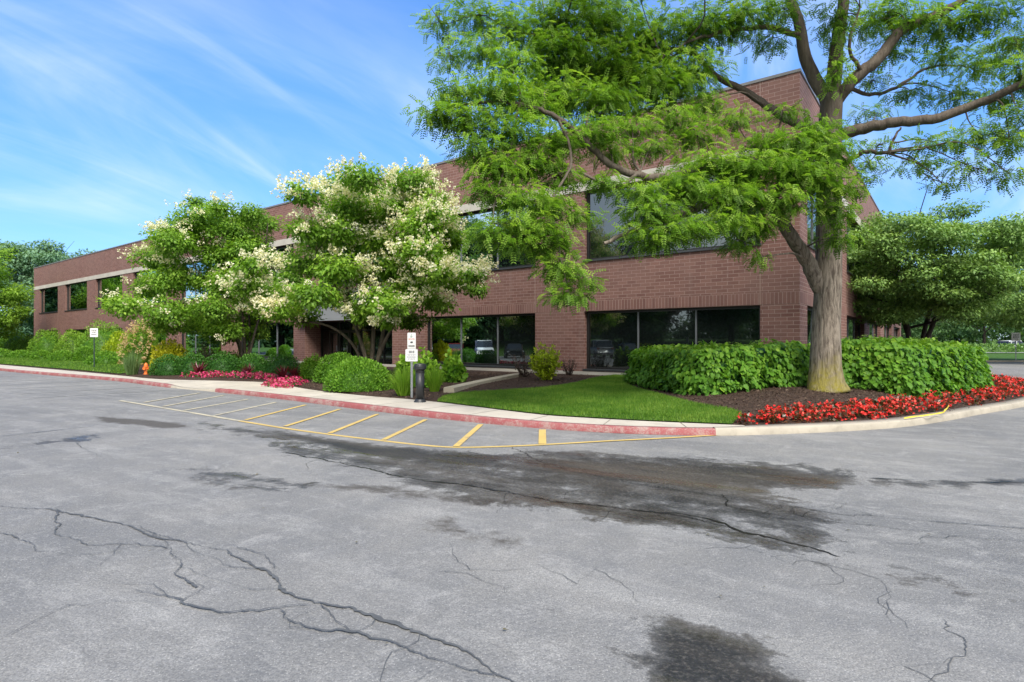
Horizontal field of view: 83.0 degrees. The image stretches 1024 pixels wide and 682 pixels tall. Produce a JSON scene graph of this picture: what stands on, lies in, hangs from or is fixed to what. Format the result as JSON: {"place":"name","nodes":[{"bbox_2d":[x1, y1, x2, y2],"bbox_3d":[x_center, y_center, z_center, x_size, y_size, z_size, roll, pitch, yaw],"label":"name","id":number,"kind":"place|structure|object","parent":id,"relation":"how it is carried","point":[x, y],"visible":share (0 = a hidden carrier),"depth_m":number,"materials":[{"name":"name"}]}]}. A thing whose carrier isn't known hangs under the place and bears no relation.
{"place":"outdoors","nodes":[
{"label":"outdoors","id":0,"kind":"place"},
{"bbox_2d":[0,358,124,373],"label":"lawn","id":1,"kind":"structure","parent":0,"point":[98,369],"depth_m":33.58,"materials":[{"name":"plant"}]},
{"bbox_2d":[0,348,13,357],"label":"mound shrub","id":2,"kind":"object","parent":1,"relation":"on","point":[4,352],"visible":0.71,"depth_m":49.19,"materials":[{"name":"green plant"}]},
{"bbox_2d":[6,349,32,357],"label":"mound shrub","id":3,"kind":"object","parent":1,"relation":"on","point":[22,353],"visible":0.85,"depth_m":47.32,"materials":[{"name":"green plant"}]},
{"bbox_2d":[29,350,50,358],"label":"mound shrub","id":4,"kind":"object","parent":1,"relation":"on","point":[41,354],"visible":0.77,"depth_m":44.32,"materials":[{"name":"green plant"}]},
{"bbox_2d":[47,349,76,360],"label":"mound shrub","id":5,"kind":"object","parent":1,"relation":"on","point":[61,355],"visible":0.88,"depth_m":40.84,"materials":[{"name":"green plant"}]},
{"bbox_2d":[72,345,92,360],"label":"mound shrub","id":6,"kind":"object","parent":1,"relation":"on","point":[81,353],"visible":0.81,"depth_m":39.80,"materials":[{"name":"green plant"}]},
{"bbox_2d":[90,328,97,366],"bbox_3d":[-23.360,0.427,32.336,0.402,2.285,0.042,0,0,-8],"label":"parking sign","id":7,"kind":"object","parent":1,"relation":"on","point":[93,332],"visible":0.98,"depth_m":32.32,"materials":[{"name":"white metal"}]},
{"bbox_2d":[83,350,122,364],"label":"mound shrub","id":8,"kind":"object","parent":1,"relation":"on","point":[106,357],"visible":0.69,"depth_m":35.21,"materials":[{"name":"green plant"}]},
{"bbox_2d":[120,350,142,374],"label":"ornamental grass","id":9,"kind":"object","parent":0,"point":[131,365],"depth_m":26.49,"materials":[{"name":"green plant"}]},
{"bbox_2d":[0,365,744,426],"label":"sidewalk","id":10,"kind":"structure","parent":0,"point":[372,400],"depth_m":15.15,"materials":[{"name":"concrete"}]},
{"bbox_2d":[413,363,425,402],"bbox_3d":[-2.394,1.103,15.050,0.336,1.045,0.336,0,0,0],"label":"bollard light","id":11,"kind":"object","parent":10,"relation":"on","point":[419,368],"visible":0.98,"depth_m":14.95,"materials":[{"name":"black metal"}]},
{"bbox_2d":[0,363,1022,425],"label":"mulch bed","id":12,"kind":"object","parent":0,"point":[769,400],"visible":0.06,"depth_m":14.74,"materials":[{"name":"soil"}]},
{"bbox_2d":[0,330,35,352],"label":"shrub","id":13,"kind":"object","parent":12,"relation":"on","point":[14,342],"visible":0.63,"depth_m":67.51,"materials":[{"name":"green plant"}]},
{"bbox_2d":[0,244,37,338],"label":"background tree","id":14,"kind":"object","parent":12,"relation":"on","point":[10,295],"visible":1,"depth_m":63.60,"materials":[{"name":"green plant"}]},
{"bbox_2d":[26,328,61,353],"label":"shrub","id":15,"kind":"object","parent":12,"relation":"on","point":[48,341],"visible":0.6,"depth_m":59.49,"materials":[{"name":"green plant"}]},
{"bbox_2d":[53,328,86,352],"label":"shrub","id":16,"kind":"object","parent":12,"relation":"on","point":[68,344],"visible":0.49,"depth_m":53.20,"materials":[{"name":"green plant"}]},
{"bbox_2d":[74,319,120,356],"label":"shrub","id":17,"kind":"object","parent":12,"relation":"on","point":[102,337],"visible":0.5,"depth_m":50.37,"materials":[{"name":"green plant"}]},
{"bbox_2d":[100,331,131,353],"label":"shrub","id":18,"kind":"object","parent":12,"relation":"on","point":[113,342],"visible":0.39,"depth_m":43.90,"materials":[{"name":"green plant"}]},
{"bbox_2d":[116,319,161,364],"bbox_3d":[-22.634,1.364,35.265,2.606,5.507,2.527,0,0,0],"label":"blossom shrub","id":19,"kind":"object","parent":12,"relation":"on","point":[138,341],"visible":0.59,"depth_m":34.82,"materials":[{"name":"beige plant"}]},
{"bbox_2d":[147,353,180,375],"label":"boxwood shrub","id":20,"kind":"object","parent":12,"relation":"on","point":[164,368],"visible":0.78,"depth_m":25.79,"materials":[{"name":"green plant"}]},
{"bbox_2d":[149,338,188,371],"bbox_3d":[-16.471,0.689,27.924,2.007,1.713,1.790,0,0,-25],"label":"golden shrub","id":21,"kind":"object","parent":12,"relation":"on","point":[174,348],"visible":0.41,"depth_m":27.63,"materials":[{"name":"yellow plant"}]},
{"bbox_2d":[173,352,208,374],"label":"boxwood shrub","id":22,"kind":"object","parent":12,"relation":"on","point":[184,366],"visible":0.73,"depth_m":25.91,"materials":[{"name":"green plant"}]},
{"bbox_2d":[95,188,289,358],"bbox_3d":[-15.458,-2.973,28.972,7.882,8.821,7.415,0,0,0],"label":"flowering lilac tree","id":23,"kind":"object","parent":12,"relation":"on","point":[210,220],"visible":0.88,"depth_m":27.66,"materials":[{"name":"green plant"}]},
{"bbox_2d":[188,362,211,372],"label":"cordyline plant","id":24,"kind":"object","parent":12,"relation":"on","point":[200,368],"visible":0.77,"depth_m":25.10,"materials":[{"name":"red plant"}]},
{"bbox_2d":[193,339,219,364],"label":"tan shrub","id":25,"kind":"object","parent":12,"relation":"on","point":[208,354],"visible":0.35,"depth_m":30.92,"materials":[{"name":"green plant"}]},
{"bbox_2d":[203,350,240,372],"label":"boxwood shrub","id":26,"kind":"object","parent":12,"relation":"on","point":[223,363],"visible":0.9,"depth_m":26.35,"materials":[{"name":"green plant"}]},
{"bbox_2d":[234,352,268,371],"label":"boxwood shrub","id":27,"kind":"object","parent":12,"relation":"on","point":[257,362],"visible":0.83,"depth_m":26.67,"materials":[{"name":"green plant"}]},
{"bbox_2d":[258,353,300,373],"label":"boxwood shrub","id":28,"kind":"object","parent":12,"relation":"on","point":[272,364],"visible":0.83,"depth_m":25.53,"materials":[{"name":"green plant"}]},
{"bbox_2d":[273,365,295,376],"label":"cordyline plant","id":29,"kind":"object","parent":12,"relation":"on","point":[282,373],"visible":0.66,"depth_m":22.66,"materials":[{"name":"red plant"}]},
{"bbox_2d":[287,364,301,376],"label":"cordyline plant","id":30,"kind":"object","parent":12,"relation":"on","point":[295,372],"visible":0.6,"depth_m":22.96,"materials":[{"name":"red plant"}]},
{"bbox_2d":[298,353,322,378],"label":"mounded shrub","id":31,"kind":"object","parent":12,"relation":"on","point":[308,368],"visible":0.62,"depth_m":22.88,"materials":[{"name":"green plant"}]},
{"bbox_2d":[312,352,357,382],"bbox_3d":[-6.409,0.951,21.310,1.901,1.163,1.715,0,0,0],"label":"mounded shrub","id":32,"kind":"object","parent":12,"relation":"on","point":[324,369],"visible":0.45,"depth_m":21.01,"materials":[{"name":"green plant"}]},
{"bbox_2d":[203,152,500,367],"bbox_3d":[-5.790,-2.789,22.349,10.800,8.513,7.133,0,0,0],"label":"flowering lilac tree","id":33,"kind":"object","parent":12,"relation":"on","point":[423,220],"visible":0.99,"depth_m":21.14,"materials":[{"name":"green plant"}]},
{"bbox_2d":[323,356,394,392],"bbox_3d":[-4.803,1.016,18.235,2.310,1.143,1.870,0,0,0],"label":"mounded shrub","id":34,"kind":"object","parent":12,"relation":"on","point":[358,377],"visible":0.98,"depth_m":17.80,"materials":[{"name":"green plant"}]},
{"bbox_2d":[387,360,415,395],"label":"ornamental grass","id":35,"kind":"object","parent":12,"relation":"on","point":[401,386],"depth_m":16.29,"materials":[{"name":"green plant"}]},
{"bbox_2d":[394,354,413,375],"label":"leafy shrub","id":36,"kind":"object","parent":12,"relation":"on","point":[401,364],"visible":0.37,"depth_m":19.68,"materials":[{"name":"green plant"}]},
{"bbox_2d":[405,333,417,397],"bbox_3d":[-2.775,0.695,16.014,0.350,1.850,0.044,0,0,8],"label":"parking sign","id":37,"kind":"object","parent":12,"relation":"on","point":[411,352],"visible":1,"depth_m":16.00,"materials":[{"name":"metal"}]},
{"bbox_2d":[409,347,442,387],"bbox_3d":[-2.759,0.854,18.601,1.158,1.354,1.060,0,0,0],"label":"leafy shrub","id":38,"kind":"object","parent":12,"relation":"on","point":[426,360],"visible":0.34,"depth_m":18.46,"materials":[{"name":"green plant"}]},
{"bbox_2d":[424,361,445,391],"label":"ornamental grass","id":39,"kind":"object","parent":12,"relation":"on","point":[434,381],"depth_m":17.23,"materials":[{"name":"green plant"}]},
{"bbox_2d":[441,348,468,382],"bbox_3d":[-2.033,0.859,20.057,1.110,1.246,1.012,0,0,0],"label":"leafy shrub","id":40,"kind":"object","parent":12,"relation":"on","point":[453,369],"visible":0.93,"depth_m":19.87,"materials":[{"name":"green plant"}]},
{"bbox_2d":[33,68,900,374],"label":"office building","id":41,"kind":"structure","parent":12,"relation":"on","point":[693,296],"depth_m":24.62,"materials":[{"name":"brick"}]},
{"bbox_2d":[39,287,57,313],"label":"window","id":42,"kind":"structure","parent":41,"relation":"in","point":[49,296],"depth_m":69.10,"materials":[{"name":"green glass"}]},
{"bbox_2d":[66,281,86,310],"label":"window","id":43,"kind":"structure","parent":41,"relation":"in","point":[77,292],"depth_m":63.16,"materials":[{"name":"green glass"}]},
{"bbox_2d":[97,275,121,307],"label":"window","id":44,"kind":"structure","parent":41,"relation":"in","point":[111,283],"depth_m":57.66,"materials":[{"name":"green glass"}]},
{"bbox_2d":[135,327,165,348],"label":"window","id":45,"kind":"structure","parent":41,"relation":"in","point":[161,337],"depth_m":50.32,"materials":[{"name":"green glass"}]},
{"bbox_2d":[135,271,165,302],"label":"window","id":46,"kind":"structure","parent":41,"relation":"in","point":[150,299],"depth_m":52.22,"materials":[{"name":"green glass"}]},
{"bbox_2d":[179,261,221,299],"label":"window","id":47,"kind":"structure","parent":41,"relation":"in","point":[187,293],"depth_m":46.66,"materials":[{"name":"blue glass"}]},
{"bbox_2d":[182,328,220,357],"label":"window","id":48,"kind":"structure","parent":41,"relation":"in","point":[189,342],"depth_m":46.28,"materials":[{"name":"glass"}]},
{"bbox_2d":[241,322,293,359],"bbox_3d":[-16.879,0.002,39.719,7.130,2.496,0.370,0,0,37],"label":"window","id":49,"kind":"structure","parent":41,"relation":"in","point":[281,341],"depth_m":39.18,"materials":[{"name":"black glass"}]},
{"bbox_2d":[255,244,293,278],"bbox_3d":[-16.801,-4.860,39.820,7.022,2.912,0.110,0,0,37],"label":"window","id":50,"kind":"structure","parent":41,"relation":"in","point":[282,248],"depth_m":38.74,"materials":[{"name":"brown metal"}]},
{"bbox_2d":[329,331,338,359],"bbox_3d":[-11.322,0.410,36.711,0.950,2.040,0.105,0,0,37],"label":"door","id":51,"kind":"structure","parent":41,"relation":"in","point":[337,346],"depth_m":36.73,"materials":[{"name":"brown metal"}]},
{"bbox_2d":[339,331,348,355],"bbox_3d":[-10.487,0.410,36.080,0.950,2.040,0.105,0,0,37],"label":"door","id":52,"kind":"structure","parent":41,"relation":"in","point":[341,331],"depth_m":36.33,"materials":[{"name":"brown metal"}]},
{"bbox_2d":[320,229,389,286],"bbox_3d":[-9.281,-4.823,33.931,7.130,2.986,0.370,0,0,37],"label":"window","id":53,"kind":"structure","parent":41,"relation":"in","point":[384,229],"depth_m":33.72,"materials":[{"name":"black glass"}]},
{"bbox_2d":[428,313,534,368],"bbox_3d":[-1.682,0.002,28.147,7.130,2.496,0.370,0,0,37],"label":"window","id":54,"kind":"structure","parent":41,"relation":"in","point":[480,340],"depth_m":28.01,"materials":[{"name":"black glass"}]},
{"bbox_2d":[446,201,535,271],"bbox_3d":[-1.682,-4.823,28.147,7.130,2.986,0.370,0,0,37],"label":"window","id":55,"kind":"structure","parent":41,"relation":"in","point":[504,264],"depth_m":28.09,"materials":[{"name":"grey glass"}]},
{"bbox_2d":[582,306,759,371],"bbox_3d":[5.916,0.002,22.362,7.130,2.496,0.370,0,0,37],"label":"window","id":56,"kind":"structure","parent":41,"relation":"in","point":[611,335],"depth_m":22.66,"materials":[{"name":"black glass"}]},
{"bbox_2d":[583,169,761,261],"bbox_3d":[5.916,-4.823,22.362,7.130,2.986,0.370,0,0,37],"label":"window","id":57,"kind":"structure","parent":41,"relation":"in","point":[596,250],"depth_m":23.88,"materials":[{"name":"grey glass"}]},
{"bbox_2d":[807,307,812,350],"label":"window","id":58,"kind":"structure","parent":41,"relation":"in","point":[809,310],"depth_m":22.01,"materials":[{"name":"black glass"}]},
{"bbox_2d":[807,196,815,250],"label":"window","id":59,"kind":"structure","parent":41,"relation":"in","point":[811,233],"depth_m":22.17,"materials":[{"name":"glass"}]},
{"bbox_2d":[847,317,859,339],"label":"window","id":60,"kind":"structure","parent":41,"relation":"in","point":[853,330],"depth_m":31.49,"materials":[{"name":"black glass"}]},
{"bbox_2d":[847,218,859,275],"bbox_3d":[18.218,-4.823,30.844,0.370,2.986,7.130,0,0,37],"label":"window","id":61,"kind":"structure","parent":41,"relation":"in","point":[848,267],"depth_m":30.57,"materials":[{"name":"black glass"}]},
{"bbox_2d":[869,324,876,338],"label":"window","id":62,"kind":"structure","parent":41,"relation":"in","point":[872,331],"depth_m":39.88,"materials":[{"name":"black glass"}]},
{"bbox_2d":[444,372,529,392],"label":"retaining wall","id":63,"kind":"structure","parent":12,"relation":"on","point":[455,388],"depth_m":18.77,"materials":[{"name":"concrete"}]},
{"bbox_2d":[512,347,536,376],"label":"purple shrub","id":64,"kind":"object","parent":12,"relation":"on","point":[521,371],"visible":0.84,"depth_m":22.65,"materials":[{"name":"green plant"}]},
{"bbox_2d":[528,341,563,379],"bbox_3d":[1.149,0.699,20.884,1.226,1.563,1.413,0,0,-19],"label":"chartreuse shrub","id":65,"kind":"object","parent":12,"relation":"on","point":[544,369],"visible":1,"depth_m":20.64,"materials":[{"name":"green plant"}]},
{"bbox_2d":[561,356,577,374],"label":"purple shrub","id":66,"kind":"object","parent":12,"relation":"on","point":[569,371],"visible":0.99,"depth_m":23.73,"materials":[{"name":"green plant"}]},
{"bbox_2d":[400,0,1023,392],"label":"honey locust tree","id":67,"kind":"object","parent":12,"relation":"on","point":[816,164],"visible":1,"depth_m":13.41,"materials":[{"name":"green plant"}]},
{"bbox_2d":[621,338,809,395],"bbox_3d":[6.323,0.711,17.700,5.384,1.613,6.966,0,0,0],"label":"hydrangea hedge","id":68,"kind":"object","parent":12,"relation":"on","point":[706,369],"visible":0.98,"depth_m":15.12,"materials":[{"name":"green plant"}]},
{"bbox_2d":[736,413,757,424],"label":"red begonia","id":69,"kind":"object","parent":12,"relation":"on","point":[745,415],"visible":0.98,"depth_m":11.02,"materials":[{"name":"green plant"}]},
{"bbox_2d":[756,410,777,423],"bbox_3d":[4.896,1.455,11.112,0.380,0.295,0.388,0,0,-25],"label":"red begonia","id":70,"kind":"object","parent":12,"relation":"on","point":[764,416],"visible":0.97,"depth_m":11.06,"materials":[{"name":"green plant"}]},
{"bbox_2d":[762,407,783,420],"bbox_3d":[5.045,1.409,11.155,0.416,0.279,0.411,0,0,-39],"label":"red begonia","id":71,"kind":"object","parent":12,"relation":"on","point":[773,417],"visible":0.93,"depth_m":11.10,"materials":[{"name":"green plant"}]},
{"bbox_2d":[767,408,792,422],"bbox_3d":[5.223,1.456,11.255,0.473,0.374,0.452,0,0,-44],"label":"red begonia","id":72,"kind":"object","parent":12,"relation":"on","point":[783,413],"visible":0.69,"depth_m":11.17,"materials":[{"name":"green plant"}]},
{"bbox_2d":[791,412,808,422],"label":"red begonia","id":73,"kind":"object","parent":12,"relation":"on","point":[802,415],"visible":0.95,"depth_m":11.18,"materials":[{"name":"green plant"}]},
{"bbox_2d":[802,410,822,422],"bbox_3d":[5.899,1.487,11.272,0.427,0.338,0.408,0,0,-10],"label":"red begonia","id":74,"kind":"object","parent":12,"relation":"on","point":[817,414],"visible":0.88,"depth_m":11.23,"materials":[{"name":"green plant"}]},
{"bbox_2d":[814,408,835,420],"bbox_3d":[6.160,1.476,11.466,0.374,0.300,0.456,0,0,-3],"label":"red begonia","id":75,"kind":"object","parent":12,"relation":"on","point":[825,411],"visible":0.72,"depth_m":11.41,"materials":[{"name":"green plant"}]},
{"bbox_2d":[837,409,852,420],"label":"red begonia","id":76,"kind":"object","parent":12,"relation":"on","point":[845,413],"visible":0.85,"depth_m":11.50,"materials":[{"name":"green plant"}]},
{"bbox_2d":[854,405,873,419],"bbox_3d":[7.147,1.442,11.777,0.424,0.323,0.416,0,0,18],"label":"red begonia","id":77,"kind":"object","parent":12,"relation":"on","point":[861,410],"visible":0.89,"depth_m":11.69,"materials":[{"name":"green plant"}]},
{"bbox_2d":[867,404,887,417],"bbox_3d":[7.495,1.466,11.892,0.429,0.355,0.448,0,0,-32],"label":"red begonia","id":78,"kind":"object","parent":12,"relation":"on","point":[878,409],"visible":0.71,"depth_m":11.83,"materials":[{"name":"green plant"}]},
{"bbox_2d":[884,404,900,416],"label":"red begonia","id":79,"kind":"object","parent":12,"relation":"on","point":[894,409],"visible":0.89,"depth_m":12.04,"materials":[{"name":"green plant"}]},
{"bbox_2d":[906,399,926,411],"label":"red begonia","id":80,"kind":"object","parent":12,"relation":"on","point":[918,409],"visible":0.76,"depth_m":12.68,"materials":[{"name":"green plant"}]},
{"bbox_2d":[841,334,994,397],"bbox_3d":[12.460,0.725,18.263,9.352,1.846,4.053,0,0,-42],"label":"hydrangea hedge","id":81,"kind":"object","parent":12,"relation":"on","point":[915,367],"visible":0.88,"depth_m":15.50,"materials":[{"name":"green plant"}]},
{"bbox_2d":[922,397,944,409],"bbox_3d":[9.530,1.416,13.123,0.441,0.296,0.437,0,0,-31],"label":"red begonia","id":82,"kind":"object","parent":12,"relation":"on","point":[938,402],"visible":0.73,"depth_m":13.06,"materials":[{"name":"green plant"}]},
{"bbox_2d":[846,185,1023,340],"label":"hawthorn tree","id":83,"kind":"object","parent":12,"relation":"on","point":[891,285],"visible":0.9,"depth_m":27.41,"materials":[{"name":"green plant"}]},
{"bbox_2d":[0,379,1023,681],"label":"parking lot","id":84,"kind":"structure","parent":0,"point":[780,611],"depth_m":4.76,"materials":[{"name":"grey asphalt"}]},
{"bbox_2d":[119,393,275,420],"bbox_3d":[-7.987,1.694,15.636,7.593,0.004,2.665,0,0,38],"label":"faded yellow line","id":85,"kind":"object","parent":84,"relation":"on","point":[199,407],"visible":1,"depth_m":14.94,"materials":[{"name":"paint"}]},
{"bbox_2d":[240,405,713,447],"bbox_3d":[-1.678,1.694,11.427,10.506,0.004,3.423,0,0,28],"label":"yellow line","id":86,"kind":"object","parent":84,"relation":"on","point":[542,436],"visible":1,"depth_m":10.36,"materials":[{"name":"paint"}]},
{"bbox_2d":[1,441,966,681],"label":"pavement cracks","id":87,"kind":"object","parent":84,"relation":"on","point":[380,618],"visible":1,"depth_m":3.70,"materials":[{"name":"grey asphalt"}]},
{"bbox_2d":[3,426,1018,555],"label":"wet pavement cracks","id":88,"kind":"object","parent":84,"relation":"on","point":[617,507],"visible":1,"depth_m":5.78,"materials":[{"name":"grey asphalt"}]},
{"bbox_2d":[0,362,1023,380],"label":"road","id":89,"kind":"structure","parent":0,"point":[1013,369],"depth_m":30.34,"materials":[{"name":"grey asphalt"}]},
{"bbox_2d":[0,0,1023,339],"label":"sky","id":90,"kind":"structure","parent":0,"point":[111,110],"materials":[{"name":"blue"}]},
{"bbox_2d":[437,374,741,423],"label":"lawn","id":91,"kind":"structure","parent":0,"point":[684,420],"depth_m":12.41,"materials":[{"name":"plant"}]},
{"bbox_2d":[983,353,1023,359],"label":"verge","id":92,"kind":"structure","parent":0,"point":[1003,356],"depth_m":59.71,"materials":[{"name":"green plant"}]},
{"bbox_2d":[901,310,974,341],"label":"background tree","id":93,"kind":"object","parent":92,"relation":"on","point":[947,325],"visible":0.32,"depth_m":71.14,"materials":[{"name":"green plant"}]},
{"bbox_2d":[928,316,989,340],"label":"background tree","id":94,"kind":"object","parent":92,"relation":"on","point":[954,329],"depth_m":93.15,"materials":[{"name":"green plant"}]},
{"bbox_2d":[929,253,1023,331],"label":"shade tree","id":95,"kind":"object","parent":92,"relation":"on","point":[1014,314],"visible":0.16,"depth_m":42.77,"materials":[{"name":"green plant"}]},
{"bbox_2d":[956,312,1023,345],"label":"background tree","id":96,"kind":"object","parent":92,"relation":"on","point":[985,332],"visible":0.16,"depth_m":98.42,"materials":[{"name":"green plant"}]},
{"bbox_2d":[959,342,1023,352],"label":"hedge","id":97,"kind":"object","parent":92,"relation":"on","point":[1000,347],"visible":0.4,"depth_m":73.42,"materials":[{"name":"green plant"}]},
{"bbox_2d":[1011,332,1020,359],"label":"road sign","id":98,"kind":"object","parent":92,"relation":"on","point":[1015,336],"visible":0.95,"depth_m":47.72,"materials":[{"name":"metal"}]},
{"label":"ground","id":99,"kind":"structure","parent":0,"visible":0},
{"bbox_2d":[0,278,33,336],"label":"background tree","id":100,"kind":"object","parent":99,"relation":"on","point":[26,327],"visible":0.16,"depth_m":94.64,"materials":[{"name":"green plant"}]},
{"bbox_2d":[0,238,95,339],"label":"background tree","id":101,"kind":"object","parent":99,"relation":"on","point":[25,262],"visible":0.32,"depth_m":104.79,"materials":[{"name":"green plant"}]},
{"bbox_2d":[0,368,172,387],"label":"painted curb","id":102,"kind":"structure","parent":99,"relation":"on","point":[158,384],"depth_m":25.80,"materials":[{"name":"red paint"}]},
{"bbox_2d":[171,385,214,391],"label":"curb","id":103,"kind":"structure","parent":99,"relation":"on","point":[180,387],"depth_m":20.26,"materials":[{"name":"concrete"}]},
{"bbox_2d":[215,388,715,435],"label":"painted curb","id":104,"kind":"structure","parent":99,"relation":"on","point":[652,430],"depth_m":11.79,"materials":[{"name":"red paint"}]},
{"bbox_2d":[1,289,1023,346],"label":"wood","id":105,"kind":"object","parent":99,"relation":"on","point":[975,340],"visible":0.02,"depth_m":117.97,"materials":[{"name":"green plant"}]},
{"bbox_2d":[713,372,1023,435],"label":"curb","id":106,"kind":"structure","parent":99,"relation":"on","point":[858,425],"depth_m":11.14,"materials":[{"name":"concrete"}]},
{"bbox_2d":[986,360,1023,361],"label":"curb","id":107,"kind":"structure","parent":99,"relation":"on","point":[1004,360],"depth_m":47.00,"materials":[{"name":"concrete"}]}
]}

